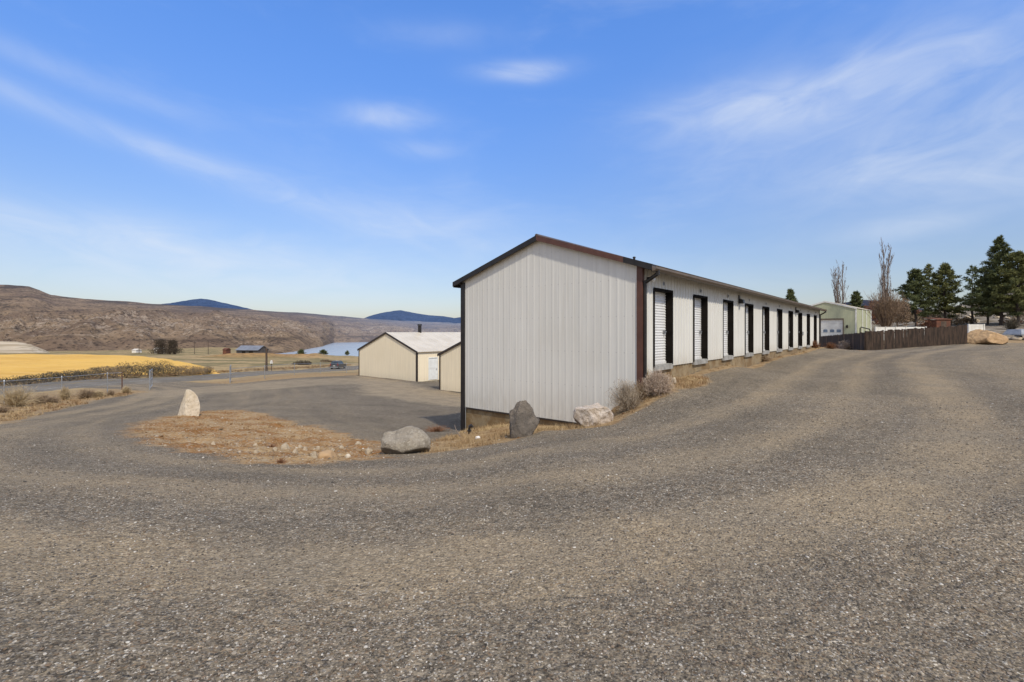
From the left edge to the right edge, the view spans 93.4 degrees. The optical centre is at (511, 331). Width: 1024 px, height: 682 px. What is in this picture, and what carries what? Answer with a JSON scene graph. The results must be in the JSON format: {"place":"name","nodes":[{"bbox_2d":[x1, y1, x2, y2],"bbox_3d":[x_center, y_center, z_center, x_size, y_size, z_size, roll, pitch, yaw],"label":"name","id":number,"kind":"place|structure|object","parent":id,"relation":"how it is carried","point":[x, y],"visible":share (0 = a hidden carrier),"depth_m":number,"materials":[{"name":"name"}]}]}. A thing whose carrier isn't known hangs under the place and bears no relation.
{"place":"outdoors","nodes":[
{"label":"outdoors","id":0,"kind":"place"},
{"bbox_2d":[0,341,49,352],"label":"terrace","id":1,"kind":"structure","parent":0,"point":[12,347],"depth_m":515.69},
{"bbox_2d":[0,354,220,380],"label":"field","id":2,"kind":"structure","parent":0,"point":[14,365],"depth_m":105.53,"materials":[{"name":"plant"}]},
{"bbox_2d":[0,366,358,394],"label":"road","id":3,"kind":"structure","parent":0,"point":[155,380],"depth_m":57.98,"materials":[{"name":"asphalt"}]},
{"bbox_2d":[330,360,345,368],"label":"parked car","id":4,"kind":"object","parent":3,"relation":"on","point":[335,365],"visible":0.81,"depth_m":104.62,"materials":[{"name":"grey paint"}]},
{"bbox_2d":[166,299,252,309],"bbox_3d":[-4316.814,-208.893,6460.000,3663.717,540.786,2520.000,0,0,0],"label":"mountains","id":5,"kind":"structure","parent":0,"point":[203,302],"depth_m":6851.27,"materials":[{"name":"stone"}]},
{"bbox_2d":[0,285,460,353],"bbox_3d":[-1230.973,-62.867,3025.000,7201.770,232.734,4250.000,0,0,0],"label":"hills","id":6,"kind":"structure","parent":0,"point":[38,318],"depth_m":1398.79,"materials":[{"name":"soil"}]},
{"bbox_2d":[279,342,367,355],"bbox_3d":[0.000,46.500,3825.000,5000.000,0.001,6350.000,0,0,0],"label":"lake","id":7,"kind":"structure","parent":0,"point":[337,348],"depth_m":1253.44,"materials":[{"name":"liquid"}]},
{"bbox_2d":[366,310,460,322],"bbox_3d":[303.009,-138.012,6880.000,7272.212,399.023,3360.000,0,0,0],"label":"mountains","id":8,"kind":"structure","parent":0,"point":[399,315],"depth_m":7121.92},
{"bbox_2d":[0,293,1023,681],"bbox_3d":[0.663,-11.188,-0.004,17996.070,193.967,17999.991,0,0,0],"label":"ground","id":9,"kind":"structure","parent":0,"point":[344,405],"depth_m":3.70,"materials":[{"name":"gravel"}]},
{"bbox_2d":[0,403,18,412],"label":"dry bush","id":10,"kind":"object","parent":9,"relation":"on","point":[2,410],"visible":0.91,"depth_m":22.87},
{"bbox_2d":[0,377,33,385],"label":"sagebrush","id":11,"kind":"object","parent":9,"relation":"on","point":[22,381],"visible":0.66,"depth_m":51.45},
{"bbox_2d":[0,382,44,406],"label":"dry bush","id":12,"kind":"object","parent":9,"relation":"on","point":[13,400],"visible":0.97,"depth_m":28.07,"materials":[{"name":"plant"}]},
{"bbox_2d":[0,374,54,383],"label":"sagebrush","id":13,"kind":"object","parent":9,"relation":"on","point":[27,377],"visible":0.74,"depth_m":53.06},
{"bbox_2d":[28,393,59,404],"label":"dry bush","id":14,"kind":"object","parent":9,"relation":"on","point":[40,397],"visible":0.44,"depth_m":30.27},
{"bbox_2d":[37,396,65,403],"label":"dry bush","id":15,"kind":"object","parent":9,"relation":"on","point":[50,399],"visible":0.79,"depth_m":30.16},
{"bbox_2d":[29,371,85,382],"bbox_3d":[-52.819,5.183,55.881,3.536,1.418,6.122,0,0,19],"label":"sagebrush","id":16,"kind":"object","parent":9,"relation":"on","point":[54,375],"visible":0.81,"depth_m":55.44,"materials":[{"name":"plant"}]},
{"bbox_2d":[0,372,122,401],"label":"chain link fence","id":17,"kind":"object","parent":9,"relation":"on","point":[107,373],"visible":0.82,"depth_m":34.13,"materials":[{"name":"metal"}]},
{"bbox_2d":[57,385,71,399],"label":"dry bush","id":18,"kind":"object","parent":9,"relation":"on","point":[65,394],"visible":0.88,"depth_m":32.41,"materials":[{"name":"plant"}]},
{"bbox_2d":[38,370,92,380],"bbox_3d":[-53.035,5.229,56.839,4.284,1.372,4.617,0,0,25],"label":"sagebrush","id":19,"kind":"object","parent":9,"relation":"on","point":[75,373],"visible":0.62,"depth_m":57.20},
{"bbox_2d":[72,388,95,398],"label":"dry bush","id":20,"kind":"object","parent":9,"relation":"on","point":[85,393],"visible":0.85,"depth_m":33.16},
{"bbox_2d":[67,367,103,379],"bbox_3d":[-52.732,5.180,59.443,4.214,1.558,3.497,0,0,41],"label":"sagebrush","id":21,"kind":"object","parent":9,"relation":"on","point":[95,370],"visible":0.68,"depth_m":59.24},
{"bbox_2d":[89,390,105,397],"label":"dry bush","id":22,"kind":"object","parent":9,"relation":"on","point":[98,393],"visible":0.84,"depth_m":33.75,"materials":[{"name":"plant"}]},
{"bbox_2d":[87,366,120,376],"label":"sagebrush","id":23,"kind":"object","parent":9,"relation":"on","point":[101,368],"visible":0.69,"depth_m":61.25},
{"bbox_2d":[105,390,113,395],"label":"dry bush","id":24,"kind":"object","parent":9,"relation":"on","point":[110,392],"visible":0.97,"depth_m":34.68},
{"bbox_2d":[99,365,133,377],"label":"sagebrush","id":25,"kind":"object","parent":9,"relation":"on","point":[116,369],"visible":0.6,"depth_m":63.45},
{"bbox_2d":[120,386,132,392],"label":"dry bush","id":26,"kind":"object","parent":9,"relation":"on","point":[126,390],"visible":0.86,"depth_m":36.28,"materials":[{"name":"plant"}]},
{"bbox_2d":[111,362,142,377],"bbox_3d":[-52.196,5.082,65.766,4.202,2.240,4.240,0,0,-20],"label":"sagebrush","id":27,"kind":"object","parent":9,"relation":"on","point":[128,368],"visible":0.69,"depth_m":64.97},
{"bbox_2d":[132,349,141,352],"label":"shed","id":28,"kind":"structure","parent":9,"relation":"on","point":[136,350],"depth_m":331.05,"materials":[{"name":"white paint"}]},
{"bbox_2d":[123,360,161,376],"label":"sagebrush","id":29,"kind":"object","parent":9,"relation":"on","point":[150,364],"visible":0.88,"depth_m":67.16,"materials":[{"name":"plant"}]},
{"bbox_2d":[149,369,152,389],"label":"gate","id":30,"kind":"structure","parent":9,"relation":"on","point":[150,379],"depth_m":41.49,"materials":[{"name":"metal"}]},
{"bbox_2d":[140,363,168,375],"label":"sagebrush","id":31,"kind":"object","parent":9,"relation":"on","point":[155,370],"visible":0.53,"depth_m":68.97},
{"bbox_2d":[153,339,166,352],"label":"windbreak tree","id":32,"kind":"object","parent":9,"relation":"on","point":[163,342],"visible":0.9,"depth_m":259.03,"materials":[{"name":"plant"}]},
{"bbox_2d":[148,348,181,353],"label":"windbreak tree","id":33,"kind":"object","parent":9,"relation":"on","point":[165,350],"visible":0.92,"depth_m":256.85,"materials":[{"name":"plant"}]},
{"bbox_2d":[155,360,177,373],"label":"sagebrush","id":34,"kind":"object","parent":9,"relation":"on","point":[169,369],"visible":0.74,"depth_m":71.02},
{"bbox_2d":[166,339,178,353],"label":"windbreak tree","id":35,"kind":"object","parent":9,"relation":"on","point":[172,344],"visible":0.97,"depth_m":259.42,"materials":[{"name":"plant"}]},
{"bbox_2d":[166,365,188,375],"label":"sagebrush","id":36,"kind":"object","parent":9,"relation":"on","point":[180,368],"visible":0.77,"depth_m":73.16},
{"bbox_2d":[178,389,199,415],"bbox_3d":[-11.311,2.508,16.840,0.798,0.994,0.439,0,0,0],"label":"boulder","id":37,"kind":"object","parent":9,"relation":"on","point":[190,405],"visible":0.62,"depth_m":16.76,"materials":[{"name":"stone"}]},
{"bbox_2d":[178,365,204,374],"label":"sagebrush","id":38,"kind":"object","parent":9,"relation":"on","point":[192,369],"visible":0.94,"depth_m":75.48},
{"bbox_2d":[198,366,213,373],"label":"sagebrush","id":39,"kind":"object","parent":9,"relation":"on","point":[209,370],"visible":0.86,"depth_m":78.74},
{"bbox_2d":[222,348,230,353],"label":"shed","id":40,"kind":"structure","parent":9,"relation":"on","point":[226,350],"depth_m":311.47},
{"bbox_2d":[236,345,268,352],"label":"barn","id":41,"kind":"structure","parent":9,"relation":"on","point":[249,349],"depth_m":299.68,"materials":[{"name":"metal"}]},
{"bbox_2d":[265,348,267,370],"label":"road post","id":42,"kind":"object","parent":9,"relation":"on","point":[266,359],"visible":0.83,"depth_m":91.88,"materials":[{"name":"brown wood"}]},
{"bbox_2d":[275,456,287,463],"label":"dry bush","id":43,"kind":"object","parent":9,"relation":"on","point":[281,460],"visible":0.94,"depth_m":7.60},
{"bbox_2d":[280,443,289,449],"bbox_3d":[-4.346,2.211,9.231,0.154,0.147,0.124,0,0,0],"label":"stone","id":44,"kind":"object","parent":9,"relation":"on","point":[284,446],"visible":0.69,"depth_m":9.19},
{"bbox_2d":[231,363,358,381],"bbox_3d":[-26.686,5.900,70.950,0.096,4.258,42.498,0,0,7],"label":"chain link fence","id":45,"kind":"object","parent":9,"relation":"on","point":[346,365],"visible":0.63,"depth_m":61.58,"materials":[{"name":"metal"}]},
{"bbox_2d":[229,365,230,382],"bbox_3d":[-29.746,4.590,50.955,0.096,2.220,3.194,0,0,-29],"label":"fence post","id":46,"kind":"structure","parent":45,"relation":"attached to","point":[229,373],"depth_m":49.59,"materials":[{"name":"metal"}]},
{"bbox_2d":[297,349,305,353],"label":"pine tree","id":47,"kind":"object","parent":9,"relation":"on","point":[300,351],"visible":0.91,"depth_m":329.10,"materials":[{"name":"green plant"}]},
{"bbox_2d":[292,360,311,364],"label":"sagebrush","id":48,"kind":"object","parent":9,"relation":"on","point":[299,362],"visible":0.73,"depth_m":120.81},
{"bbox_2d":[311,451,316,457],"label":"stone","id":49,"kind":"object","parent":9,"relation":"on","point":[314,454],"visible":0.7,"depth_m":8.09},
{"bbox_2d":[319,349,327,353],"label":"pine tree","id":50,"kind":"object","parent":9,"relation":"on","point":[322,351],"visible":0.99,"depth_m":328.85,"materials":[{"name":"green plant"}]},
{"bbox_2d":[317,450,336,458],"bbox_3d":[-3.151,2.126,8.233,0.337,0.175,0.247,0,0,-31],"label":"stone","id":51,"kind":"object","parent":9,"relation":"on","point":[325,454],"visible":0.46,"depth_m":8.17,"materials":[{"name":"beige stone"}]},
{"bbox_2d":[365,448,372,454],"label":"stone","id":52,"kind":"object","parent":9,"relation":"on","point":[368,451],"visible":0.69,"depth_m":8.91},
{"bbox_2d":[380,426,430,453],"bbox_3d":[-1.928,1.993,8.807,0.812,0.497,0.676,0,0,22],"label":"boulder","id":53,"kind":"object","parent":9,"relation":"on","point":[408,439],"visible":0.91,"depth_m":8.64,"materials":[{"name":"grey stone"}]},
{"bbox_2d":[357,324,460,381],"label":"shed building","id":54,"kind":"structure","parent":9,"relation":"on","point":[410,356],"depth_m":51.26,"materials":[{"name":"beige paint"}]},
{"bbox_2d":[428,357,437,379],"bbox_3d":[-8.201,3.825,50.067,0.090,2.350,1.300,0,0,40],"label":"door","id":55,"kind":"structure","parent":54,"relation":"in","point":[432,361],"depth_m":50.01,"materials":[{"name":"metal"}]},
{"bbox_2d":[0,346,821,459],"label":"dry grass","id":56,"kind":"structure","parent":9,"relation":"on","point":[452,436],"depth_m":14.31,"materials":[{"name":"plant"}]},
{"bbox_2d":[137,378,692,462],"bbox_3d":[-4.534,2.236,12.582,18.395,1.993,9.354,0,0,18],"label":"rubble","id":57,"kind":"object","parent":9,"relation":"on","point":[298,450],"visible":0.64,"depth_m":11.24,"materials":[{"name":"soil"}]},
{"bbox_2d":[425,424,449,431],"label":"dry bush","id":58,"kind":"object","parent":9,"relation":"on","point":[436,429],"visible":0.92,"depth_m":16.48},
{"bbox_2d":[437,341,460,392],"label":"shed building","id":59,"kind":"structure","parent":9,"relation":"on","point":[449,368],"depth_m":39.10,"materials":[{"name":"beige paint"}]},
{"bbox_2d":[467,424,473,433],"bbox_3d":[-1.213,2.872,14.111,0.191,0.350,0.098,0,0,0],"label":"standpipe","id":60,"kind":"object","parent":9,"relation":"on","point":[470,426],"visible":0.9,"depth_m":14.08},
{"bbox_2d":[509,400,539,438],"bbox_3d":[0.260,1.812,9.909,0.641,0.815,0.385,0,0,0],"label":"boulder","id":61,"kind":"object","parent":9,"relation":"on","point":[524,420],"visible":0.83,"depth_m":9.81,"materials":[{"name":"stone"}]},
{"bbox_2d":[573,403,612,426],"bbox_3d":[1.728,1.782,10.350,0.846,0.504,0.592,0,0,0],"label":"boulder","id":62,"kind":"object","parent":9,"relation":"on","point":[588,415],"visible":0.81,"depth_m":10.12,"materials":[{"name":"beige stone"}]},
{"bbox_2d":[602,375,646,409],"bbox_3d":[2.618,1.465,11.135,1.094,0.930,1.114,0,0,0],"label":"dry bush","id":63,"kind":"object","parent":9,"relation":"on","point":[625,400],"visible":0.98,"depth_m":11.09,"materials":[{"name":"plant"}]},
{"bbox_2d":[453,234,826,430],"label":"storage building","id":64,"kind":"structure","parent":9,"relation":"on","point":[554,331],"depth_m":14.36,"materials":[{"name":"white paint"}]},
{"bbox_2d":[653,282,672,370],"bbox_3d":[4.089,-0.160,13.329,0.255,2.420,1.330,0,0,40],"label":"roll up door","id":65,"kind":"structure","parent":64,"relation":"in","point":[662,298],"depth_m":13.64,"materials":[{"name":"paint"}]},
{"bbox_2d":[692,289,707,364],"bbox_3d":[6.029,-0.160,15.685,0.255,2.420,1.330,0,0,40],"label":"roll up door","id":66,"kind":"structure","parent":64,"relation":"in","point":[700,303],"depth_m":16.08,"materials":[{"name":"paint"}]},
{"bbox_2d":[721,295,733,360],"bbox_3d":[7.973,-0.160,18.034,0.255,2.420,1.330,0,0,40],"label":"roll up door","id":67,"kind":"structure","parent":64,"relation":"in","point":[728,306],"depth_m":18.46,"materials":[{"name":"paint"}]},
{"bbox_2d":[744,299,753,356],"bbox_3d":[9.916,-0.160,20.386,0.255,2.420,1.330,0,0,40],"label":"roll up door","id":68,"kind":"structure","parent":64,"relation":"in","point":[749,308],"depth_m":20.81,"materials":[{"name":"paint"}]},
{"bbox_2d":[761,303,769,353],"bbox_3d":[11.856,-0.160,22.740,0.255,2.420,1.330,0,0,40],"label":"roll up door","id":69,"kind":"structure","parent":64,"relation":"in","point":[765,310],"depth_m":23.15,"materials":[{"name":"paint"}]},
{"bbox_2d":[776,305,782,351],"bbox_3d":[13.801,-0.160,25.088,0.255,2.420,1.330,0,0,40],"label":"roll up door","id":70,"kind":"structure","parent":64,"relation":"in","point":[779,311],"depth_m":25.53,"materials":[{"name":"paint"}]},
{"bbox_2d":[787,311,792,349],"bbox_3d":[15.741,-0.160,27.444,0.255,2.420,1.330,0,0,40],"label":"roll up door","id":71,"kind":"structure","parent":64,"relation":"in","point":[790,313],"depth_m":27.88,"materials":[{"name":"paint"}]},
{"bbox_2d":[797,309,801,348],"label":"roll up door","id":72,"kind":"structure","parent":64,"relation":"in","point":[799,314],"depth_m":30.21,"materials":[{"name":"paint"}]},
{"bbox_2d":[806,311,809,347],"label":"roll up door","id":73,"kind":"structure","parent":64,"relation":"in","point":[808,315],"depth_m":32.59,"materials":[{"name":"paint"}]},
{"bbox_2d":[814,312,816,342],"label":"roll up door","id":74,"kind":"structure","parent":64,"relation":"in","point":[815,316],"depth_m":34.93,"materials":[{"name":"paint"}]},
{"bbox_2d":[629,381,653,401],"bbox_3d":[3.027,1.408,11.484,0.726,0.676,0.699,0,0,0],"label":"dry bush","id":75,"kind":"object","parent":9,"relation":"on","point":[641,390],"visible":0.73,"depth_m":11.38,"materials":[{"name":"plant"}]},
{"bbox_2d":[639,369,678,397],"bbox_3d":[3.474,1.210,11.489,1.033,0.803,1.062,0,0,0],"label":"dry bush","id":76,"kind":"object","parent":9,"relation":"on","point":[658,383],"visible":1,"depth_m":11.31,"materials":[{"name":"plant"}]},
{"bbox_2d":[760,354,773,361],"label":"dry bush","id":77,"kind":"object","parent":9,"relation":"on","point":[764,358],"visible":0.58,"depth_m":22.24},
{"bbox_2d":[784,289,798,301],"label":"pine tree","id":78,"kind":"object","parent":9,"relation":"on","point":[790,295],"visible":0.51,"depth_m":77.64,"materials":[{"name":"green plant"}]},
{"bbox_2d":[812,340,820,347],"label":"dry bush","id":79,"kind":"object","parent":9,"relation":"on","point":[815,345],"visible":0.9,"depth_m":33.51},
{"bbox_2d":[822,341,840,348],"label":"dry bush","id":80,"kind":"object","parent":9,"relation":"on","point":[830,346],"visible":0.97,"depth_m":33.69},
{"bbox_2d":[831,260,847,303],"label":"bare tree","id":81,"kind":"object","parent":9,"relation":"on","point":[837,296],"visible":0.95,"depth_m":84.06,"materials":[{"name":"grey plant"}]},
{"bbox_2d":[811,301,871,335],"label":"shop building","id":82,"kind":"structure","parent":9,"relation":"on","point":[837,318],"depth_m":65.81,"materials":[{"name":"green paint"}]},
{"bbox_2d":[821,318,843,335],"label":"overhead door","id":83,"kind":"structure","parent":82,"relation":"in","point":[831,326],"depth_m":65.97,"materials":[{"name":"white metal"}]},
{"bbox_2d":[834,340,851,349],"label":"dry bush","id":84,"kind":"object","parent":9,"relation":"on","point":[844,345],"visible":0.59,"depth_m":45.75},
{"bbox_2d":[821,332,866,349],"bbox_3d":[33.666,1.280,49.569,0.181,2.508,18.190,0,0,22],"label":"wood fence","id":85,"kind":"object","parent":9,"relation":"on","point":[858,341],"visible":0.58,"depth_m":45.31,"materials":[{"name":"wood"}]},
{"bbox_2d":[848,290,862,307],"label":"pine tree","id":86,"kind":"object","parent":9,"relation":"on","point":[855,298],"visible":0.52,"depth_m":91.63,"materials":[{"name":"green plant"}]},
{"bbox_2d":[859,300,880,324],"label":"orange shrub","id":87,"kind":"object","parent":9,"relation":"on","point":[866,307],"visible":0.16,"depth_m":81.82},
{"bbox_2d":[860,241,907,326],"bbox_3d":[46.503,-5.972,60.072,4.150,11.916,4.318,0,0,0],"label":"bare tree","id":88,"kind":"object","parent":9,"relation":"on","point":[886,313],"visible":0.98,"depth_m":59.74,"materials":[{"name":"brown plant"}]},
{"bbox_2d":[875,327,926,330],"bbox_3d":[45.147,0.385,56.000,5.948,1.940,0.120,0,0,0],"label":"panel fence","id":89,"kind":"object","parent":9,"relation":"on","point":[883,328],"visible":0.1,"depth_m":55.98,"materials":[{"name":"white paint"}]},
{"bbox_2d":[893,298,910,326],"bbox_3d":[51.274,-2.477,63.927,3.070,4.111,3.040,0,0,0],"label":"tan shrub","id":90,"kind":"object","parent":9,"relation":"on","point":[904,316],"visible":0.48,"depth_m":63.41,"materials":[{"name":"plant"}]},
{"bbox_2d":[894,316,924,323],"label":"slope brush","id":91,"kind":"object","parent":9,"relation":"on","point":[912,319],"visible":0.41,"depth_m":83.16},
{"bbox_2d":[891,267,939,326],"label":"pine tree","id":92,"kind":"object","parent":9,"relation":"on","point":[916,287],"visible":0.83,"depth_m":71.20,"materials":[{"name":"green plant"}]},
{"bbox_2d":[865,325,966,349],"bbox_3d":[34.510,0.701,41.185,8.487,2.588,0.181,0,0,1],"label":"wood fence","id":93,"kind":"object","parent":9,"relation":"on","point":[910,337],"visible":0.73,"depth_m":41.10,"materials":[{"name":"wood"}]},
{"bbox_2d":[907,314,937,318],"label":"slope brush","id":94,"kind":"object","parent":9,"relation":"on","point":[931,315],"visible":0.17,"depth_m":93.53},
{"bbox_2d":[916,319,932,326],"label":"slope brush","id":95,"kind":"object","parent":9,"relation":"on","point":[924,323],"visible":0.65,"depth_m":66.52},
{"bbox_2d":[922,264,934,319],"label":"pine tree","id":96,"kind":"object","parent":9,"relation":"on","point":[928,268],"visible":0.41,"depth_m":77.84,"materials":[{"name":"green plant"}]},
{"bbox_2d":[925,318,952,327],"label":"rusty shed","id":97,"kind":"structure","parent":9,"relation":"on","point":[939,322],"depth_m":65.26,"materials":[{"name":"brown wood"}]},
{"bbox_2d":[925,262,968,317],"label":"pine tree","id":98,"kind":"object","parent":9,"relation":"on","point":[944,286],"visible":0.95,"depth_m":70.34,"materials":[{"name":"green plant"}]},
{"bbox_2d":[932,313,980,317],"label":"slope brush","id":99,"kind":"object","parent":9,"relation":"on","point":[949,313],"visible":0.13,"depth_m":91.47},
{"bbox_2d":[951,319,962,325],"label":"slope brush","id":100,"kind":"object","parent":9,"relation":"on","point":[954,321],"visible":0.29,"depth_m":69.16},
{"bbox_2d":[955,317,970,323],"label":"slope brush","id":101,"kind":"object","parent":9,"relation":"on","point":[964,320],"visible":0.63,"depth_m":72.02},
{"bbox_2d":[963,318,977,323],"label":"slope brush","id":102,"kind":"object","parent":9,"relation":"on","point":[975,320],"visible":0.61,"depth_m":72.15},
{"bbox_2d":[958,265,984,323],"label":"pine tree","id":103,"kind":"object","parent":9,"relation":"on","point":[969,280],"visible":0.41,"depth_m":72.04,"materials":[{"name":"green plant"}]},
{"bbox_2d":[967,324,984,332],"bbox_3d":[44.290,0.338,46.000,1.566,2.140,0.120,0,0,0],"label":"panel fence","id":104,"kind":"object","parent":9,"relation":"on","point":[971,327],"visible":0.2,"depth_m":45.98,"materials":[{"name":"white paint"}]},
{"bbox_2d":[962,273,1008,324],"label":"pine tree","id":105,"kind":"object","parent":9,"relation":"on","point":[977,283],"visible":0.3,"depth_m":67.98,"materials":[{"name":"green plant"}]},
{"bbox_2d":[967,329,1008,344],"bbox_3d":[40.357,0.447,41.132,3.011,1.325,2.107,0,0,0],"label":"boulder","id":106,"kind":"object","parent":9,"relation":"on","point":[987,337],"visible":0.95,"depth_m":40.55,"materials":[{"name":"beige stone"}]},
{"bbox_2d":[964,234,1023,324],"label":"pine tree","id":107,"kind":"object","parent":9,"relation":"on","point":[992,269],"visible":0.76,"depth_m":65.72,"materials":[{"name":"green plant"}]},
{"bbox_2d":[989,251,1023,324],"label":"pine tree","id":108,"kind":"object","parent":9,"relation":"on","point":[1016,275],"visible":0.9,"depth_m":63.85,"materials":[{"name":"green plant"}]},
{"bbox_2d":[998,318,1023,323],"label":"slope brush","id":109,"kind":"object","parent":9,"relation":"on","point":[1021,321],"visible":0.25,"depth_m":67.67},
{"bbox_2d":[1002,318,1021,328],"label":"dry bush","id":110,"kind":"object","parent":9,"relation":"on","point":[1011,324],"visible":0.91,"depth_m":57.87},
{"bbox_2d":[1002,329,1023,336],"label":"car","id":111,"kind":"object","parent":9,"relation":"on","point":[1017,332],"visible":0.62,"depth_m":45.86,"materials":[{"name":"metal"}]},
{"bbox_2d":[1010,336,1021,339],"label":"stone","id":112,"kind":"object","parent":9,"relation":"on","point":[1016,338],"visible":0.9,"depth_m":45.39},
{"bbox_2d":[0,0,1023,317],"label":"sky","id":113,"kind":"structure","parent":0,"point":[348,158],"materials":[{"name":"blue"}]},
{"bbox_2d":[844,300,923,320],"bbox_3d":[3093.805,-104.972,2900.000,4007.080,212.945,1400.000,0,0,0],"label":"mountains","id":114,"kind":"structure","parent":0,"point":[865,302],"depth_m":3105.40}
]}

